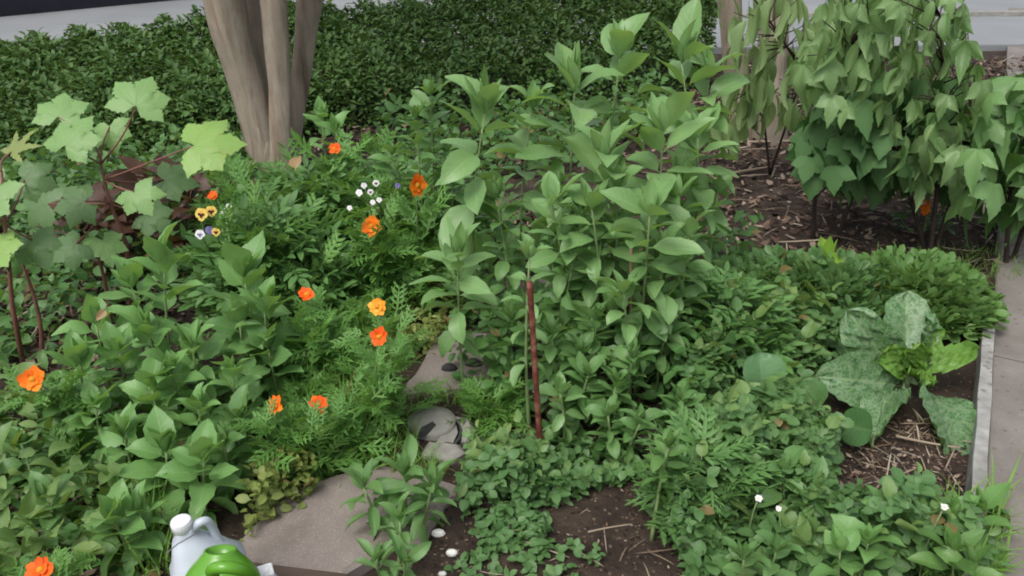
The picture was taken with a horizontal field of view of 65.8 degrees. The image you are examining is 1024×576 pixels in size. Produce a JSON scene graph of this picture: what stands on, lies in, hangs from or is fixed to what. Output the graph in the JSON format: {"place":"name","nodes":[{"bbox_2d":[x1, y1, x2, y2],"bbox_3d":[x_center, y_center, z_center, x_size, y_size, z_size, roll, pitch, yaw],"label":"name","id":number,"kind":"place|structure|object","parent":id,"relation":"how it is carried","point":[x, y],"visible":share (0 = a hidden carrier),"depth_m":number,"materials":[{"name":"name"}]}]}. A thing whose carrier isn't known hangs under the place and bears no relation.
{"place":"outdoors","nodes":[
{"label":"outdoors","id":0,"kind":"place"},
{"bbox_2d":[0,51,1005,575],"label":"ground","id":1,"kind":"structure","parent":0,"point":[602,509],"depth_m":2.68,"materials":[{"name":"soil"}]},
{"bbox_2d":[0,127,62,362],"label":"lobed leaf plant","id":2,"kind":"object","parent":1,"relation":"on","point":[40,246],"visible":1,"depth_m":2.53,"materials":[{"name":"plant"}]},
{"bbox_2d":[0,426,83,549],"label":"broad leaf plant","id":3,"kind":"object","parent":1,"relation":"on","point":[38,482],"visible":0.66,"depth_m":2.03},
{"bbox_2d":[0,363,104,465],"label":"cosmos plant","id":4,"kind":"object","parent":1,"relation":"on","point":[31,378],"visible":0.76,"depth_m":2.20,"materials":[{"name":"green plant"}]},
{"bbox_2d":[2,545,103,575],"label":"cosmos plant","id":5,"kind":"object","parent":1,"relation":"on","point":[60,563],"visible":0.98,"depth_m":1.79,"materials":[{"name":"green plant"}]},
{"bbox_2d":[38,329,129,457],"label":"broad leaf plant","id":6,"kind":"object","parent":1,"relation":"on","point":[77,352],"visible":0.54,"depth_m":2.27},
{"bbox_2d":[0,0,171,16],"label":"dark wall","id":7,"kind":"structure","parent":1,"relation":"on","point":[14,7],"depth_m":12.15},
{"bbox_2d":[17,181,158,274],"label":"dark leaved plant","id":8,"kind":"object","parent":1,"relation":"on","point":[99,193],"visible":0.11,"depth_m":3.48,"materials":[{"name":"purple plant"}]},
{"bbox_2d":[51,293,152,437],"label":"broad leaf plant","id":9,"kind":"object","parent":1,"relation":"on","point":[117,343],"visible":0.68,"depth_m":2.36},
{"bbox_2d":[61,378,164,490],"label":"broad leaf plant","id":10,"kind":"object","parent":1,"relation":"on","point":[117,433],"visible":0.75,"depth_m":2.18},
{"bbox_2d":[82,478,170,575],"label":"broad leaf plant","id":11,"kind":"object","parent":1,"relation":"on","point":[125,511],"visible":0.94,"depth_m":1.90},
{"bbox_2d":[23,76,247,304],"bbox_3d":[-1.409,-0.287,2.964,0.976,0.940,0.487,0,26,0],"label":"lobed leaf plant","id":12,"kind":"object","parent":1,"relation":"on","point":[212,142],"visible":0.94,"depth_m":2.82,"materials":[{"name":"plant"}]},
{"bbox_2d":[96,220,208,413],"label":"broad leaf plant","id":13,"kind":"object","parent":1,"relation":"on","point":[129,272],"visible":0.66,"depth_m":2.46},
{"bbox_2d":[82,155,233,271],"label":"dark leaved plant","id":14,"kind":"object","parent":1,"relation":"on","point":[139,174],"visible":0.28,"depth_m":3.53,"materials":[{"name":"purple plant"}]},
{"bbox_2d":[118,347,210,462],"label":"broad leaf plant","id":15,"kind":"object","parent":1,"relation":"on","point":[152,382],"visible":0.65,"depth_m":2.27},
{"bbox_2d":[108,302,230,429],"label":"broad leaf plant","id":16,"kind":"object","parent":1,"relation":"on","point":[143,329],"visible":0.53,"depth_m":2.39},
{"bbox_2d":[112,405,248,530],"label":"broad leaf plant","id":17,"kind":"object","parent":1,"relation":"on","point":[185,466],"visible":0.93,"depth_m":2.04,"materials":[{"name":"plant"}]},
{"bbox_2d":[166,514,246,575],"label":"milk jug","id":18,"kind":"object","parent":1,"relation":"on","point":[191,541],"visible":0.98,"depth_m":1.65,"materials":[{"name":"white plastic"}]},
{"bbox_2d":[168,354,261,462],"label":"broad leaf plant","id":19,"kind":"object","parent":1,"relation":"on","point":[199,402],"visible":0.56,"depth_m":2.26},
{"bbox_2d":[185,544,260,575],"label":"watering can","id":20,"kind":"object","parent":1,"relation":"on","point":[224,560],"visible":1,"depth_m":1.58,"materials":[{"name":"green plastic"}]},
{"bbox_2d":[200,383,268,500],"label":"broad leaf plant","id":21,"kind":"object","parent":1,"relation":"on","point":[227,449],"visible":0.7,"depth_m":2.20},
{"bbox_2d":[202,298,303,431],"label":"broad leaf plant","id":22,"kind":"object","parent":1,"relation":"on","point":[226,321],"visible":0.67,"depth_m":2.48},
{"bbox_2d":[201,229,316,405],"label":"broad leaf plant","id":23,"kind":"object","parent":1,"relation":"on","point":[238,265],"visible":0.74,"depth_m":2.52,"materials":[{"name":"plant"}]},
{"bbox_2d":[202,0,322,181],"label":"multi trunk tree","id":24,"kind":"object","parent":1,"relation":"on","point":[268,89],"visible":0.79,"depth_m":4.49,"materials":[{"name":"brown plant"}]},
{"bbox_2d":[169,188,371,340],"bbox_3d":[-0.934,-0.114,3.089,0.805,0.523,0.817,0,26,0],"label":"bushy plant","id":25,"kind":"object","parent":1,"relation":"on","point":[206,271],"visible":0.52,"depth_m":2.98,"materials":[{"name":"green plant"}]},
{"bbox_2d":[226,395,329,472],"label":"cosmos plant","id":26,"kind":"object","parent":1,"relation":"on","point":[274,415],"visible":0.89,"depth_m":2.17,"materials":[{"name":"green plant"}]},
{"bbox_2d":[172,118,456,486],"bbox_3d":[-0.864,-0.145,3.029,1.360,0.668,2.124,0,26,0],"label":"feathery foliage","id":27,"kind":"object","parent":1,"relation":"on","point":[238,173],"visible":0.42,"depth_m":3.07,"materials":[{"name":"green plant"}]},
{"bbox_2d":[229,154,403,288],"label":"bushy plant","id":28,"kind":"object","parent":1,"relation":"on","point":[354,171],"visible":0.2,"depth_m":3.44,"materials":[{"name":"green plant"}]},
{"bbox_2d":[269,383,378,471],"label":"cosmos plant","id":29,"kind":"object","parent":1,"relation":"on","point":[317,406],"visible":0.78,"depth_m":2.23,"materials":[{"name":"green plant"}]},
{"bbox_2d":[281,284,371,375],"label":"cosmos plant","id":30,"kind":"object","parent":1,"relation":"on","point":[320,329],"visible":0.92,"depth_m":2.57,"materials":[{"name":"green plant"}]},
{"bbox_2d":[298,129,360,215],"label":"cosmos plant","id":31,"kind":"object","parent":1,"relation":"on","point":[335,148],"visible":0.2,"depth_m":3.57,"materials":[{"name":"green plant"}]},
{"bbox_2d":[302,96,359,166],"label":"broad leaf plant","id":32,"kind":"object","parent":1,"relation":"on","point":[332,124],"visible":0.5,"depth_m":3.70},
{"bbox_2d":[235,281,465,540],"bbox_3d":[-0.472,0.304,2.639,0.331,0.188,1.474,5,26,10],"label":"golden creeper","id":33,"kind":"object","parent":1,"relation":"on","point":[265,496],"visible":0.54,"depth_m":2.15,"materials":[{"name":"green plant"}]},
{"bbox_2d":[240,466,463,575],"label":"stepping stone","id":34,"kind":"object","parent":1,"relation":"on","point":[313,535],"visible":0.4,"depth_m":2.06,"materials":[{"name":"stone"}]},
{"bbox_2d":[0,0,717,159],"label":"hedge","id":35,"kind":"object","parent":1,"relation":"on","point":[79,67],"visible":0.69,"depth_m":6.28,"materials":[{"name":"green plant"}]},
{"bbox_2d":[337,215,425,298],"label":"cosmos plant","id":36,"kind":"object","parent":1,"relation":"on","point":[371,227],"visible":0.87,"depth_m":3.03,"materials":[{"name":"green plant"}]},
{"bbox_2d":[319,281,451,448],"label":"cosmos plant","id":37,"kind":"object","parent":1,"relation":"on","point":[379,376],"visible":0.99,"depth_m":2.32,"materials":[{"name":"green plant"}]},
{"bbox_2d":[353,491,431,575],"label":"tall leafy plant","id":38,"kind":"object","parent":1,"relation":"on","point":[382,552],"visible":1,"depth_m":1.78,"materials":[{"name":"green plant"}]},
{"bbox_2d":[0,68,789,575],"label":"understory","id":39,"kind":"object","parent":1,"relation":"on","point":[60,298],"visible":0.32,"depth_m":3.22,"materials":[{"name":"green plant"}]},
{"bbox_2d":[339,434,458,551],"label":"tall leafy plant","id":40,"kind":"object","parent":1,"relation":"on","point":[390,490],"visible":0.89,"depth_m":2.01,"materials":[{"name":"green plant"}]},
{"bbox_2d":[334,151,494,262],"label":"bushy plant","id":41,"kind":"object","parent":1,"relation":"on","point":[480,217],"visible":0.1,"depth_m":3.60,"materials":[{"name":"green plant"}]},
{"bbox_2d":[371,172,461,310],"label":"cosmos plant","id":42,"kind":"object","parent":1,"relation":"on","point":[418,184],"visible":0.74,"depth_m":3.09,"materials":[{"name":"green plant"}]},
{"bbox_2d":[368,133,466,236],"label":"tall leafy plant","id":43,"kind":"object","parent":1,"relation":"on","point":[390,148],"visible":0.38,"depth_m":3.39,"materials":[{"name":"green plant"}]},
{"bbox_2d":[393,76,450,241],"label":"tall leafy plant","id":44,"kind":"object","parent":1,"relation":"on","point":[419,99],"visible":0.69,"depth_m":3.22,"materials":[{"name":"green plant"}]},
{"bbox_2d":[407,406,461,444],"bbox_3d":[-0.242,0.454,2.485,0.178,0.086,0.196,0,26,0],"label":"round stone","id":45,"kind":"object","parent":1,"relation":"on","point":[435,427],"visible":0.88,"depth_m":2.46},
{"bbox_2d":[402,331,501,398],"bbox_3d":[-0.195,0.294,2.845,0.292,0.078,0.466,4,26,7],"label":"stepping stone","id":46,"kind":"object","parent":1,"relation":"on","point":[433,363],"visible":0.38,"depth_m":2.76,"materials":[{"name":"stone"}]},
{"bbox_2d":[408,214,497,391],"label":"tall leafy plant","id":47,"kind":"object","parent":1,"relation":"on","point":[467,283],"visible":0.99,"depth_m":2.50,"materials":[{"name":"green plant"}]},
{"bbox_2d":[433,64,535,332],"bbox_3d":[-0.101,-0.276,2.816,0.372,1.022,0.353,0,26,0],"label":"tall leafy plant","id":48,"kind":"object","parent":1,"relation":"on","point":[485,96],"visible":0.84,"depth_m":2.69,"materials":[{"name":"green plant"}]},
{"bbox_2d":[446,373,533,436],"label":"bushy plant","id":49,"kind":"object","parent":1,"relation":"on","point":[515,398],"visible":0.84,"depth_m":2.51,"materials":[{"name":"green plant"}]},
{"bbox_2d":[477,173,535,378],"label":"tall leafy plant","id":50,"kind":"object","parent":1,"relation":"on","point":[506,312],"visible":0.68,"depth_m":2.75,"materials":[{"name":"green plant"}]},
{"bbox_2d":[0,249,1013,575],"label":"mixed weeds","id":51,"kind":"object","parent":1,"relation":"on","point":[32,541],"visible":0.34,"depth_m":2.08,"materials":[{"name":"green plant"}]},
{"bbox_2d":[0,53,1023,575],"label":"straw litter","id":52,"kind":"object","parent":1,"relation":"on","point":[786,247],"visible":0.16,"depth_m":2.56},
{"bbox_2d":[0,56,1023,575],"bbox_3d":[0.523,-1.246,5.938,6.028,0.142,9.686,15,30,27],"label":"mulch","id":53,"kind":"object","parent":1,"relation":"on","point":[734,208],"visible":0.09,"depth_m":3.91,"materials":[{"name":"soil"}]},
{"bbox_2d":[500,232,557,429],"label":"tall leafy plant","id":54,"kind":"object","parent":1,"relation":"on","point":[528,249],"visible":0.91,"depth_m":2.29,"materials":[{"name":"green plant"}]},
{"bbox_2d":[496,79,567,315],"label":"tall leafy plant","id":55,"kind":"object","parent":1,"relation":"on","point":[519,138],"visible":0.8,"depth_m":2.84,"materials":[{"name":"green plant"}]},
{"bbox_2d":[527,280,543,457],"bbox_3d":[0.069,0.275,2.240,0.065,0.642,0.018,11,28,22],"label":"garden stake","id":56,"kind":"object","parent":1,"relation":"on","point":[533,342],"visible":0.77,"depth_m":2.20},
{"bbox_2d":[525,171,591,382],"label":"tall leafy plant","id":57,"kind":"object","parent":1,"relation":"on","point":[552,192],"visible":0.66,"depth_m":2.48,"materials":[{"name":"green plant"}]},
{"bbox_2d":[533,370,586,447],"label":"tall leafy plant","id":58,"kind":"object","parent":1,"relation":"on","point":[559,420],"visible":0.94,"depth_m":2.33,"materials":[{"name":"green plant"}]},
{"bbox_2d":[525,222,600,370],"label":"tall leafy plant","id":59,"kind":"object","parent":1,"relation":"on","point":[567,302],"visible":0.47,"depth_m":2.57,"materials":[{"name":"green plant"}]},
{"bbox_2d":[527,313,610,436],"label":"tall leafy plant","id":60,"kind":"object","parent":1,"relation":"on","point":[581,365],"visible":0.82,"depth_m":2.39,"materials":[{"name":"green plant"}]},
{"bbox_2d":[514,40,627,245],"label":"tall leafy plant","id":61,"kind":"object","parent":1,"relation":"on","point":[566,60],"visible":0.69,"depth_m":2.67,"materials":[{"name":"green plant"}]},
{"bbox_2d":[529,157,628,344],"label":"tall leafy plant","id":62,"kind":"object","parent":1,"relation":"on","point":[557,168],"visible":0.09,"depth_m":2.73,"materials":[{"name":"green plant"}]},
{"bbox_2d":[554,299,618,406],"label":"tall leafy plant","id":63,"kind":"object","parent":1,"relation":"on","point":[583,341],"visible":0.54,"depth_m":2.47,"materials":[{"name":"green plant"}]},
{"bbox_2d":[549,176,634,356],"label":"tall leafy plant","id":64,"kind":"object","parent":1,"relation":"on","point":[595,201],"visible":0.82,"depth_m":2.47,"materials":[{"name":"green plant"}]},
{"bbox_2d":[553,155,644,370],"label":"tall leafy plant","id":65,"kind":"object","parent":1,"relation":"on","point":[607,266],"visible":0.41,"depth_m":2.54,"materials":[{"name":"green plant"}]},
{"bbox_2d":[557,118,652,334],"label":"tall leafy plant","id":66,"kind":"object","parent":1,"relation":"on","point":[606,152],"visible":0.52,"depth_m":2.48,"materials":[{"name":"green plant"}]},
{"bbox_2d":[577,12,649,257],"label":"tall leafy plant","id":67,"kind":"object","parent":1,"relation":"on","point":[617,40],"visible":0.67,"depth_m":2.68,"materials":[{"name":"green plant"}]},
{"bbox_2d":[584,394,662,476],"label":"tall leafy plant","id":68,"kind":"object","parent":1,"relation":"on","point":[625,424],"visible":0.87,"depth_m":2.27,"materials":[{"name":"green plant"}]},
{"bbox_2d":[589,337,659,438],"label":"tall leafy plant","id":69,"kind":"object","parent":1,"relation":"on","point":[630,357],"visible":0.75,"depth_m":2.38,"materials":[{"name":"green plant"}]},
{"bbox_2d":[589,221,695,399],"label":"tall leafy plant","id":70,"kind":"object","parent":1,"relation":"on","point":[622,286],"visible":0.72,"depth_m":2.43,"materials":[{"name":"green plant"}]},
{"bbox_2d":[599,176,704,400],"bbox_3d":[0.401,0.026,2.468,0.282,0.773,0.285,-19,32,-34],"label":"tall leafy plant","id":71,"kind":"object","parent":1,"relation":"on","point":[648,209],"visible":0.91,"depth_m":2.38,"materials":[{"name":"green plant"}]},
{"bbox_2d":[640,428,688,541],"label":"tall leafy plant","id":72,"kind":"object","parent":1,"relation":"on","point":[665,441],"visible":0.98,"depth_m":2.00,"materials":[{"name":"green plant"}]},
{"bbox_2d":[624,91,715,330],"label":"tall leafy plant","id":73,"kind":"object","parent":1,"relation":"on","point":[664,113],"visible":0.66,"depth_m":2.53,"materials":[{"name":"green plant"}]},
{"bbox_2d":[639,271,714,396],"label":"tall leafy plant","id":74,"kind":"object","parent":1,"relation":"on","point":[662,363],"visible":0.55,"depth_m":2.55,"materials":[{"name":"green plant"}]},
{"bbox_2d":[641,172,716,378],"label":"tall leafy plant","id":75,"kind":"object","parent":1,"relation":"on","point":[690,227],"visible":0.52,"depth_m":2.54,"materials":[{"name":"green plant"}]},
{"bbox_2d":[656,376,722,435],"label":"tall leafy plant","id":76,"kind":"object","parent":1,"relation":"on","point":[684,394],"visible":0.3,"depth_m":2.35,"materials":[{"name":"green plant"}]},
{"bbox_2d":[643,102,738,281],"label":"tall leafy plant","id":77,"kind":"object","parent":1,"relation":"on","point":[698,138],"visible":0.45,"depth_m":2.76,"materials":[{"name":"green plant"}]},
{"bbox_2d":[639,0,749,268],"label":"tall leafy plant","id":78,"kind":"object","parent":1,"relation":"on","point":[687,47],"visible":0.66,"depth_m":2.81,"materials":[{"name":"green plant"}]},
{"bbox_2d":[665,331,734,420],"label":"tall leafy plant","id":79,"kind":"object","parent":1,"relation":"on","point":[702,369],"visible":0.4,"depth_m":2.48,"materials":[{"name":"green plant"}]},
{"bbox_2d":[624,401,783,546],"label":"bushy plant","id":80,"kind":"object","parent":1,"relation":"on","point":[688,438],"visible":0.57,"depth_m":2.07,"materials":[{"name":"green plant"}]},
{"bbox_2d":[698,175,734,272],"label":"tall leafy plant","id":81,"kind":"object","parent":1,"relation":"on","point":[719,183],"visible":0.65,"depth_m":2.91,"materials":[{"name":"green plant"}]},
{"bbox_2d":[642,255,807,378],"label":"bushy plant","id":82,"kind":"object","parent":1,"relation":"on","point":[716,286],"visible":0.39,"depth_m":2.65,"materials":[{"name":"green plant"}]},
{"bbox_2d":[444,286,1010,575],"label":"trefoil ground cover","id":83,"kind":"object","parent":1,"relation":"on","point":[700,555],"visible":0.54,"depth_m":2.08,"materials":[{"name":"green plant"}]},
{"bbox_2d":[717,0,789,145],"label":"twin trunk tree","id":84,"kind":"object","parent":1,"relation":"on","point":[728,9],"visible":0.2,"depth_m":5.26,"materials":[{"name":"plant"}]},
{"bbox_2d":[710,70,804,174],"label":"drooping shrub","id":85,"kind":"object","parent":1,"relation":"on","point":[743,122],"visible":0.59,"depth_m":4.56,"materials":[{"name":"green plant"}]},
{"bbox_2d":[720,529,804,575],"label":"leafy weed","id":86,"kind":"object","parent":1,"relation":"on","point":[780,546],"visible":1,"depth_m":1.79,"materials":[{"name":"green plant"}]},
{"bbox_2d":[743,352,785,383],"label":"round leaf plant","id":87,"kind":"object","parent":1,"relation":"on","point":[767,364],"visible":0.55,"depth_m":2.32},
{"bbox_2d":[723,243,837,313],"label":"peanut bush","id":88,"kind":"object","parent":1,"relation":"on","point":[765,257],"visible":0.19,"depth_m":3.09,"materials":[{"name":"green plant"}]},
{"bbox_2d":[757,445,838,535],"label":"leafy weed","id":89,"kind":"object","parent":1,"relation":"on","point":[793,453],"visible":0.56,"depth_m":2.03,"materials":[{"name":"green plant"}]},
{"bbox_2d":[717,0,912,135],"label":"drooping shrub","id":90,"kind":"object","parent":1,"relation":"on","point":[763,91],"visible":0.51,"depth_m":4.16,"materials":[{"name":"green plant"}]},
{"bbox_2d":[767,245,893,335],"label":"peanut bush","id":91,"kind":"object","parent":1,"relation":"on","point":[851,291],"visible":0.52,"depth_m":2.95,"materials":[{"name":"green plant"}]},
{"bbox_2d":[809,513,905,575],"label":"leafy weed","id":92,"kind":"object","parent":1,"relation":"on","point":[849,533],"visible":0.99,"depth_m":1.82,"materials":[{"name":"green plant"}]},
{"bbox_2d":[841,407,876,448],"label":"round leaf plant","id":93,"kind":"object","parent":1,"relation":"on","point":[859,432],"visible":0.84,"depth_m":2.42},
{"bbox_2d":[784,0,992,250],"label":"lobed shrub","id":94,"kind":"object","parent":1,"relation":"on","point":[849,43],"visible":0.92,"depth_m":3.23,"materials":[{"name":"green plant"}]},
{"bbox_2d":[784,15,993,242],"bbox_3d":[1.828,-0.748,3.731,1.242,1.096,0.811,-5,27,-11],"label":"lobed shrub","id":95,"kind":"object","parent":1,"relation":"on","point":[851,159],"visible":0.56,"depth_m":3.47,"materials":[{"name":"green plant"}]},
{"bbox_2d":[814,290,978,455],"bbox_3d":[1.291,0.278,2.563,0.491,0.336,0.563,22,33,37],"label":"leafy plant","id":96,"kind":"object","parent":1,"relation":"on","point":[876,363],"visible":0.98,"depth_m":2.58,"materials":[{"name":"green plant"}]},
{"bbox_2d":[861,484,944,575],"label":"leafy weed","id":97,"kind":"object","parent":1,"relation":"on","point":[916,539],"visible":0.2,"depth_m":1.89,"materials":[{"name":"green plant"}]},
{"bbox_2d":[848,242,980,342],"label":"peanut bush","id":98,"kind":"object","parent":1,"relation":"on","point":[897,263],"visible":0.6,"depth_m":2.97,"materials":[{"name":"green plant"}]},
{"bbox_2d":[892,199,954,234],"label":"orange blossom plant","id":99,"kind":"object","parent":1,"relation":"on","point":[925,209],"visible":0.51,"depth_m":3.97,"materials":[{"name":"green plant"}]},
{"bbox_2d":[907,522,1002,575],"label":"leafy weed","id":100,"kind":"object","parent":1,"relation":"on","point":[968,543],"visible":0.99,"depth_m":1.79,"materials":[{"name":"green plant"}]},
{"bbox_2d":[905,249,1012,338],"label":"peanut bush","id":101,"kind":"object","parent":1,"relation":"on","point":[987,306],"visible":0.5,"depth_m":2.94,"materials":[{"name":"green plant"}]},
{"bbox_2d":[923,482,1010,571],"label":"leafy weed","id":102,"kind":"object","parent":1,"relation":"on","point":[993,496],"visible":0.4,"depth_m":1.89,"materials":[{"name":"green plant"}]},
{"bbox_2d":[965,322,994,575],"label":"edging board","id":103,"kind":"object","parent":1,"relation":"on","point":[978,452],"visible":0.59,"depth_m":2.46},
{"bbox_2d":[944,65,1023,262],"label":"lobed shrub","id":104,"kind":"object","parent":1,"relation":"on","point":[995,174],"visible":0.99,"depth_m":3.23,"materials":[{"name":"green plant"}]},
{"bbox_2d":[0,0,1023,23],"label":"street","id":105,"kind":"structure","parent":0,"point":[142,13],"depth_m":12.34,"materials":[{"name":"asphalt"}]},
{"bbox_2d":[0,16,1023,57],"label":"sidewalk","id":106,"kind":"structure","parent":0,"point":[996,33],"depth_m":9.93,"materials":[{"name":"concrete"}]},
{"bbox_2d":[66,236,1023,575],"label":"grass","id":107,"kind":"structure","parent":0,"point":[438,396],"depth_m":2.29,"materials":[{"name":"plant"}]},
{"bbox_2d":[987,8,1023,575],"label":"pavement","id":108,"kind":"structure","parent":0,"point":[1006,438],"depth_m":2.65,"materials":[{"name":"concrete"}]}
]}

